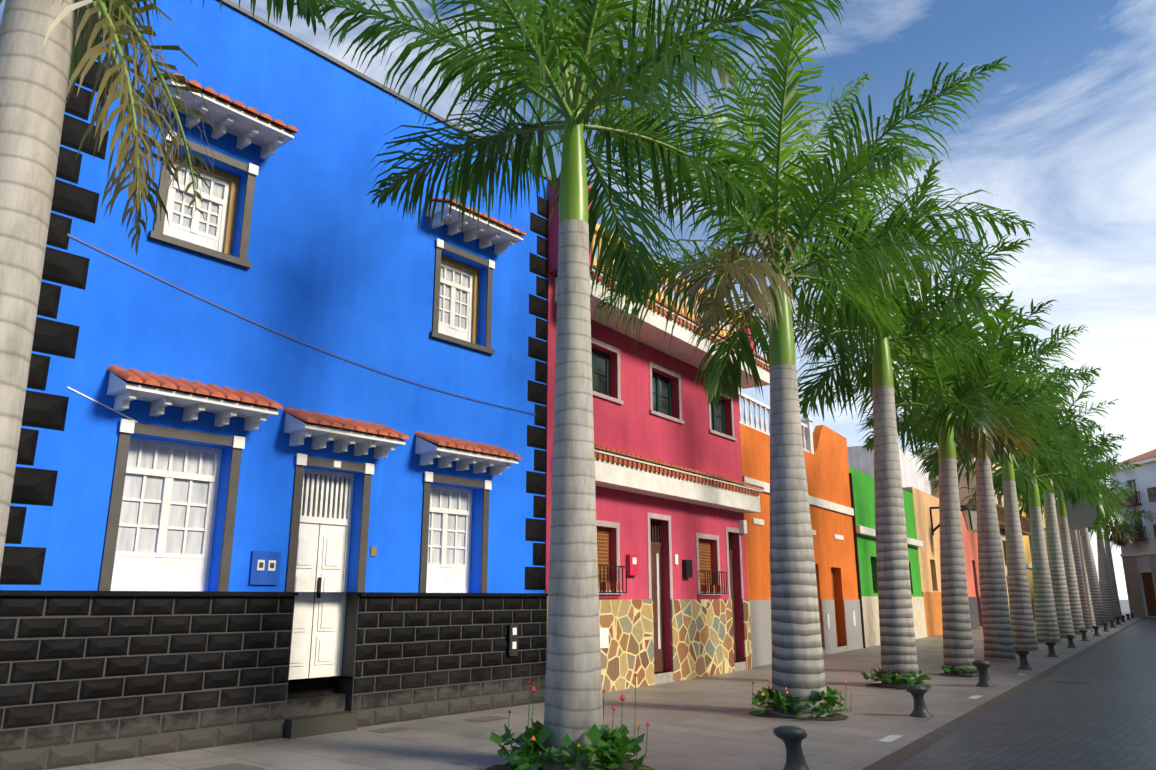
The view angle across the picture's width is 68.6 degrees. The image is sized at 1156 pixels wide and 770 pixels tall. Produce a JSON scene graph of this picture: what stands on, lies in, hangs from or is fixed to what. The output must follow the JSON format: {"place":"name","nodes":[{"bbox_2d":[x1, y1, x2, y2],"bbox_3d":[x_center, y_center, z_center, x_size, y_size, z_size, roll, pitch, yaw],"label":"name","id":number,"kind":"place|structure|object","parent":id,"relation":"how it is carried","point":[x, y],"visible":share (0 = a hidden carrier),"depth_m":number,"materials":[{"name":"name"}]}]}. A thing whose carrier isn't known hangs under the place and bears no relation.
{"place":"outdoors","nodes":[
{"label":"outdoors","id":0,"kind":"place"},
{"bbox_2d":[0,0,550,769],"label":"blue house","id":1,"kind":"structure","parent":0,"point":[280,466],"depth_m":10.38,"materials":[{"name":"paint"}]},
{"bbox_2d":[0,0,1155,599],"label":"sky","id":2,"kind":"structure","parent":0,"point":[1064,139],"materials":[{"name":"blue"}]},
{"bbox_2d":[49,600,1142,769],"bbox_3d":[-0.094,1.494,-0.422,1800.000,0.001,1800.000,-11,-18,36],"label":"ground","id":3,"kind":"structure","parent":0,"point":[707,723],"depth_m":10.38,"materials":[{"name":"grey concrete"}]},
{"bbox_2d":[0,0,327,574],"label":"palm tree","id":4,"kind":"object","parent":3,"relation":"on","point":[40,40],"visible":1,"depth_m":5.17,"materials":[{"name":"grey plant"}]},
{"bbox_2d":[486,673,653,769],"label":"plants","id":5,"kind":"object","parent":3,"relation":"on","point":[615,746],"visible":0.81,"depth_m":7.78,"materials":[{"name":"green plant"}]},
{"bbox_2d":[294,0,858,769],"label":"palm tree","id":6,"kind":"object","parent":3,"relation":"on","point":[552,42],"visible":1,"depth_m":9.23,"materials":[{"name":"green plant"}]},
{"bbox_2d":[195,627,1119,769],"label":"pavement inlays","id":7,"kind":"object","parent":3,"relation":"on","point":[240,766],"visible":0.98,"depth_m":10.19,"materials":[{"name":"white stone"}]},
{"bbox_2d":[773,726,809,769],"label":"bollard","id":8,"kind":"object","parent":3,"relation":"on","point":[792,737],"visible":1,"depth_m":7.60,"materials":[{"name":"metal"}]},
{"bbox_2d":[749,679,851,719],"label":"plants","id":9,"kind":"object","parent":3,"relation":"on","point":[779,699],"visible":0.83,"depth_m":11.42,"materials":[{"name":"green plant"}]},
{"bbox_2d":[588,0,1035,716],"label":"palm tree","id":10,"kind":"object","parent":3,"relation":"on","point":[798,670],"visible":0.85,"depth_m":12.43,"materials":[{"name":"green plant"}]},
{"bbox_2d":[735,156,1033,686],"bbox_3d":[6.056,0.835,16.468,5.696,9.606,5.549,-11,-18,36],"label":"palm tree","id":11,"kind":"object","parent":3,"relation":"on","point":[897,643],"visible":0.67,"depth_m":16.22,"materials":[{"name":"green plant"}]},
{"bbox_2d":[861,666,931,688],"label":"plants","id":12,"kind":"object","parent":3,"relation":"on","point":[877,675],"visible":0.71,"depth_m":15.11,"materials":[{"name":"green plant"}]},
{"bbox_2d":[905,685,932,717],"bbox_3d":[4.608,4.268,11.474,0.292,0.414,0.402,-11,-18,36],"label":"bollard","id":13,"kind":"object","parent":3,"relation":"on","point":[918,692],"visible":1,"depth_m":11.41,"materials":[{"name":"metal"}]},
{"bbox_2d":[817,263,1079,676],"bbox_3d":[8.087,1.896,18.573,5.547,8.573,5.419,-11,-18,36],"label":"palm tree","id":14,"kind":"object","parent":3,"relation":"on","point":[945,410],"visible":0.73,"depth_m":18.18,"materials":[{"name":"green plant"}]},
{"bbox_2d":[938,665,978,675],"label":"plants","id":15,"kind":"object","parent":3,"relation":"on","point":[953,668],"visible":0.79,"depth_m":17.33,"materials":[{"name":"green plant"}]},
{"bbox_2d":[972,660,995,686],"bbox_3d":[7.338,5.216,15.347,0.326,0.462,0.466,-11,-18,36],"label":"bollard","id":16,"kind":"object","parent":3,"relation":"on","point":[982,666],"visible":1,"depth_m":15.28,"materials":[{"name":"metal"}]},
{"bbox_2d":[869,291,1100,660],"bbox_3d":[11.137,2.620,23.079,5.683,9.363,6.396,6,-15,-22],"label":"palm tree","id":17,"kind":"object","parent":3,"relation":"on","point":[998,639],"visible":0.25,"depth_m":22.27,"materials":[{"name":"green plant"}]},
{"bbox_2d":[902,350,1104,650],"bbox_3d":[13.875,3.548,27.163,5.922,9.552,6.308,-11,-18,36],"label":"palm tree","id":18,"kind":"object","parent":3,"relation":"on","point":[1022,624],"visible":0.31,"depth_m":26.62,"materials":[{"name":"green plant"}]},
{"bbox_2d":[1014,649,1032,669],"bbox_3d":[9.991,6.151,19.028,0.311,0.441,0.440,-11,-18,36],"label":"bollard","id":19,"kind":"object","parent":3,"relation":"on","point":[1023,654],"visible":1,"depth_m":18.96,"materials":[{"name":"metal"}]},
{"bbox_2d":[957,374,1124,643],"bbox_3d":[16.853,4.611,31.343,6.550,9.527,6.245,-11,-18,36],"label":"palm tree","id":20,"kind":"object","parent":3,"relation":"on","point":[1047,628],"visible":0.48,"depth_m":30.76,"materials":[{"name":"green plant"}]},
{"bbox_2d":[1045,641,1057,656],"bbox_3d":[12.890,7.184,23.099,0.306,0.419,0.410,-11,-18,36],"label":"bollard","id":21,"kind":"object","parent":3,"relation":"on","point":[1051,650],"visible":1,"depth_m":23.04,"materials":[{"name":"metal"}]},
{"bbox_2d":[992,377,1121,638],"bbox_3d":[19.067,5.064,34.709,5.978,10.287,5.651,-11,-18,36],"label":"palm tree","id":22,"kind":"object","parent":3,"relation":"on","point":[1059,588],"visible":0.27,"depth_m":33.96,"materials":[{"name":"green"}]},
{"bbox_2d":[1065,634,1076,647],"bbox_3d":[15.797,8.215,27.195,0.295,0.416,0.408,-11,-18,36],"label":"bollard","id":23,"kind":"object","parent":3,"relation":"on","point":[1069,637],"visible":1,"depth_m":27.14,"materials":[{"name":"metal"}]},
{"bbox_2d":[1002,426,1140,634],"bbox_3d":[21.953,6.338,38.268,6.428,9.552,5.979,-11,-18,36],"label":"palm tree","id":24,"kind":"object","parent":3,"relation":"on","point":[1073,592],"visible":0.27,"depth_m":37.56,"materials":[{"name":"green"}]},
{"bbox_2d":[1019,429,1132,629],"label":"palm tree","id":25,"kind":"object","parent":3,"relation":"on","point":[1077,560],"visible":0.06,"depth_m":43.43,"materials":[{"name":"green"}]},
{"bbox_2d":[1055,494,1096,631],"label":"traffic sign","id":26,"kind":"object","parent":3,"relation":"on","point":[1079,517],"visible":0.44,"depth_m":40.53,"materials":[{"name":"silver metal"}]},
{"bbox_2d":[1027,453,1137,625],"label":"palm tree","id":27,"kind":"object","parent":3,"relation":"on","point":[1095,593],"visible":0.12,"depth_m":49.56,"materials":[{"name":"grey"}]},
{"bbox_2d":[1079,629,1088,640],"bbox_3d":[18.765,9.277,31.440,0.299,0.423,0.406,-11,-18,36],"label":"bollard","id":28,"kind":"object","parent":3,"relation":"on","point":[1083,633],"visible":1,"depth_m":31.39,"materials":[{"name":"metal"}]},
{"bbox_2d":[1092,626,1100,635],"bbox_3d":[21.737,10.313,35.570,0.309,0.425,0.423,-11,-18,36],"label":"bollard","id":29,"kind":"object","parent":3,"relation":"on","point":[1096,632],"visible":1,"depth_m":35.52,"materials":[{"name":"metal"}]},
{"bbox_2d":[1102,622,1109,631],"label":"bollard","id":30,"kind":"object","parent":3,"relation":"on","point":[1105,624],"visible":1,"depth_m":40.05,"materials":[{"name":"metal"}]},
{"bbox_2d":[1058,483,1155,621],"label":"palm tree","id":31,"kind":"object","parent":3,"relation":"on","point":[1104,585],"visible":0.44,"depth_m":56.84,"materials":[{"name":"grey"}]},
{"bbox_2d":[1108,620,1115,627],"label":"bollard","id":32,"kind":"object","parent":3,"relation":"on","point":[1112,623],"visible":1,"depth_m":45.47,"materials":[{"name":"metal"}]},
{"bbox_2d":[1080,494,1155,619],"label":"palm tree","id":33,"kind":"object","parent":3,"relation":"on","point":[1113,586],"visible":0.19,"depth_m":63.68,"materials":[{"name":"green"}]},
{"bbox_2d":[1114,617,1121,624],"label":"bollard","id":34,"kind":"object","parent":3,"relation":"on","point":[1117,621],"visible":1,"depth_m":50.96,"materials":[{"name":"metal"}]},
{"bbox_2d":[1110,449,1155,616],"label":"end house","id":35,"kind":"structure","parent":3,"relation":"on","point":[1139,560],"depth_m":70.80,"materials":[{"name":"white paint"}]},
{"bbox_2d":[545,178,769,692],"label":"pink house","id":36,"kind":"structure","parent":0,"point":[676,498],"depth_m":16.73,"materials":[{"name":"paint"}]},
{"bbox_2d":[738,391,865,666],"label":"orange house","id":37,"kind":"structure","parent":0,"point":[831,502],"depth_m":25.07,"materials":[{"name":"paint"}]},
{"bbox_2d":[849,466,926,647],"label":"green house","id":38,"kind":"structure","parent":0,"point":[864,494],"depth_m":29.66,"materials":[{"name":"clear paint"}]},
{"bbox_2d":[847,445,982,629],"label":"salmon house","id":39,"kind":"structure","parent":0,"point":[862,461],"depth_m":45.50,"materials":[{"name":"pink paint"}]},
{"bbox_2d":[902,487,976,636],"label":"peach house","id":40,"kind":"structure","parent":0,"point":[926,511],"depth_m":37.14,"materials":[{"name":"orange paint"}]},
{"bbox_2d":[910,450,1030,613],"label":"building","id":41,"kind":"structure","parent":0,"point":[1024,521],"depth_m":50.83,"materials":[{"name":"clear paint"}]},
{"bbox_2d":[888,617,1155,769],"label":"road","id":42,"kind":"structure","parent":0,"point":[1105,719],"depth_m":10.77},
{"bbox_2d":[861,617,1145,769],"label":"kerb","id":43,"kind":"structure","parent":42,"relation":"on","point":[887,762],"depth_m":11.00,"materials":[{"name":"concrete"}]},
{"bbox_2d":[1018,498,1046,620],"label":"yellow house","id":44,"kind":"structure","parent":0,"point":[1027,546],"depth_m":60.67,"materials":[{"name":"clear paint"}]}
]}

